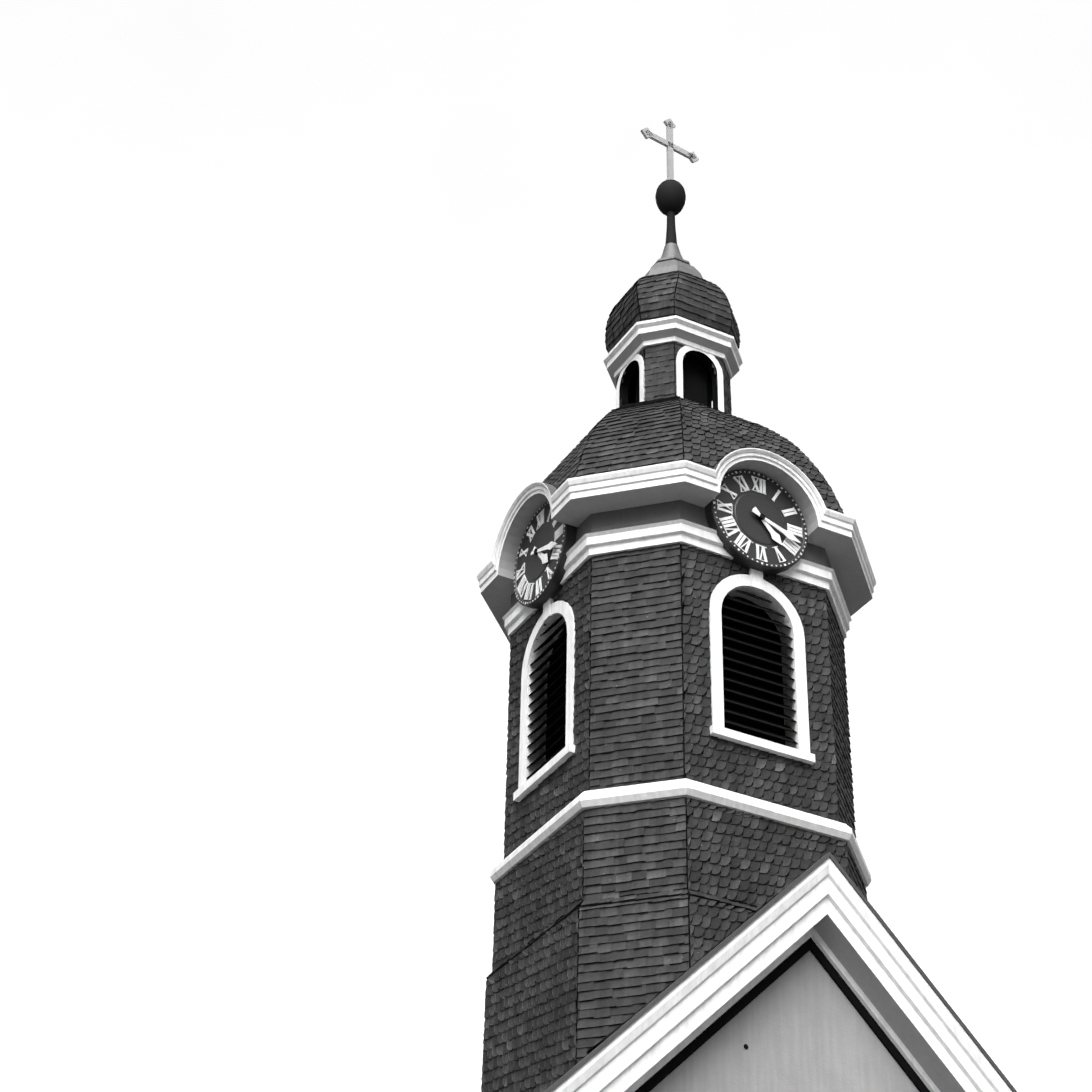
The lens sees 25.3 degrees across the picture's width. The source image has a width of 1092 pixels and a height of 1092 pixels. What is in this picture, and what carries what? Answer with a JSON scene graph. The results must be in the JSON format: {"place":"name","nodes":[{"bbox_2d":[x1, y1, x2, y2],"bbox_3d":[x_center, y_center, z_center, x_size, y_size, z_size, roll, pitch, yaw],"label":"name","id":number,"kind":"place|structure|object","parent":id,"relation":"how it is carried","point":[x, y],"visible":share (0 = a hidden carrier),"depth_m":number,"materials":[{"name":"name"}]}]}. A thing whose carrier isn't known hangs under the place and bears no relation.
{"place":"outdoors","nodes":[
{"label":"outdoors","id":0,"kind":"place"},
{"bbox_2d":[0,0,1091,1091],"label":"sky","id":1,"kind":"structure","parent":0,"point":[299,300],"materials":[{"name":"white"}]},
{"bbox_2d":[650,950,918,1091],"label":"church walls","id":2,"kind":"structure","parent":0,"point":[800,1025],"depth_m":23.67,"materials":[{"name":"grey paint"}]},
{"bbox_2d":[589,1015,632,1049],"bbox_3d":[-1.111,9.934,28.582,12.021,6.675,16.410,18,-38,-23],"label":"roof edge","id":3,"kind":"object","parent":2,"relation":"on","point":[613,1031],"visible":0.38,"depth_m":23.93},
{"bbox_2d":[623,888,784,1023],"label":"church roof slates","id":4,"kind":"object","parent":3,"relation":"on","point":[758,909],"visible":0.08,"depth_m":24.23,"materials":[{"name":"grey stone"}]},
{"bbox_2d":[488,544,853,1089],"bbox_3d":[1.500,3.794,27.087,3.720,7.970,3.720,18,-38,-23],"label":"belfry underlay","id":5,"kind":"object","parent":2,"relation":"on","point":[726,652],"visible":0.08,"depth_m":27.25,"materials":[{"name":"black"}]},
{"bbox_2d":[514,501,576,609],"bbox_3d":[-0.036,0.088,28.565,0.211,1.310,1.310,18,-38,-23],"label":"clock","id":6,"kind":"object","parent":5,"relation":"on","point":[547,543],"visible":0.9,"depth_m":28.42,"materials":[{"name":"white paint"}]},
{"bbox_2d":[513,569,814,801],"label":"louvered windows","id":7,"kind":"structure","parent":5,"relation":"in","point":[536,767],"depth_m":27.25,"materials":[{"name":"white wood"}]},
{"bbox_2d":[481,543,867,1091],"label":"belfry slates","id":8,"kind":"object","parent":5,"relation":"attached to","point":[633,954],"visible":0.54,"depth_m":25.94,"materials":[{"name":"grey stone"}]},
{"bbox_2d":[502,500,851,638],"bbox_3d":[1.565,0.834,29.105,3.650,0.595,3.650,18,-38,-23],"label":"architrave","id":9,"kind":"object","parent":5,"relation":"attached to","point":[644,527],"visible":0.44,"depth_m":27.67,"materials":[{"name":"white paint"}]},
{"bbox_2d":[476,448,875,642],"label":"cornice","id":10,"kind":"structure","parent":9,"relation":"on","point":[576,501],"depth_m":28.17,"materials":[{"name":"white paint"}]},
{"bbox_2d":[548,400,837,509],"bbox_3d":[1.593,-0.446,29.979,4.000,2.165,4.000,18,-38,-23],"label":"roof underlay","id":11,"kind":"object","parent":10,"relation":"on","point":[707,445],"visible":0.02,"depth_m":28.58,"materials":[{"name":"black"}]},
{"bbox_2d":[603,315,742,411],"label":"lantern trim","id":12,"kind":"structure","parent":11,"relation":"on","point":[705,345],"depth_m":30.70,"materials":[{"name":"white wood"}]},
{"bbox_2d":[609,275,731,379],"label":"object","id":13,"kind":"object","parent":12,"relation":"on","point":[633,376],"visible":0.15,"depth_m":31.10,"materials":[{"name":"black"}]},
{"bbox_2d":[605,270,740,352],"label":"onion slates","id":14,"kind":"object","parent":13,"relation":"on","point":[701,301],"visible":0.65,"depth_m":31.01,"materials":[{"name":"grey stone"}]},
{"bbox_2d":[644,243,702,278],"bbox_3d":[1.662,-3.575,32.112,1.090,0.990,1.090,18,-38,-23],"label":"spire base","id":15,"kind":"object","parent":13,"relation":"on","point":[671,259],"visible":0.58,"depth_m":31.77,"materials":[{"name":"grey metal"}]},
{"bbox_2d":[655,179,685,244],"bbox_3d":[1.681,-4.448,32.708,0.412,1.165,0.412,18,-38,-23],"label":"ball finial","id":16,"kind":"object","parent":15,"relation":"on","point":[670,196],"visible":1,"depth_m":32.70,"materials":[{"name":"metal"}]},
{"bbox_2d":[640,118,698,179],"bbox_3d":[1.702,-5.419,33.370,0.999,1.224,0.070,23,-40,-28],"label":"cross","id":17,"kind":"object","parent":16,"relation":"on","point":[669,145],"visible":0.92,"depth_m":33.38,"materials":[{"name":"metal"}]},
{"bbox_2d":[543,395,843,513],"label":"roof slates","id":18,"kind":"object","parent":11,"relation":"on","point":[615,443],"visible":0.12,"depth_m":28.45,"materials":[{"name":"grey stone"}]},
{"bbox_2d":[628,342,724,406],"bbox_3d":[1.623,-1.823,30.918,1.240,1.410,1.240,18,-38,-23],"label":"lantern underlay","id":19,"kind":"object","parent":18,"relation":"on","point":[697,386],"visible":0.19,"depth_m":30.76,"materials":[{"name":"black"}]},
{"bbox_2d":[616,342,731,414],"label":"lantern slates","id":20,"kind":"object","parent":19,"relation":"attached to","point":[659,365],"visible":0.35,"depth_m":30.42,"materials":[{"name":"grey stone"}]},
{"bbox_2d":[490,778,871,886],"bbox_3d":[1.502,3.684,27.162,3.720,0.235,3.720,18,-38,-23],"label":"band","id":21,"kind":"object","parent":5,"relation":"on","point":[657,791],"visible":0.52,"depth_m":25.77,"materials":[{"name":"white paint"}]},
{"bbox_2d":[705,470,807,574],"bbox_3d":[2.437,-0.291,27.928,1.310,1.310,0.211,18,-38,-23],"label":"clock","id":22,"kind":"object","parent":5,"relation":"on","point":[756,520],"visible":0.92,"depth_m":27.84,"materials":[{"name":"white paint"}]},
{"bbox_2d":[544,852,1016,1091],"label":"gable trim","id":23,"kind":"structure","parent":2,"relation":"attached to","point":[824,912],"depth_m":24.03,"materials":[{"name":"white paint"}]}
]}

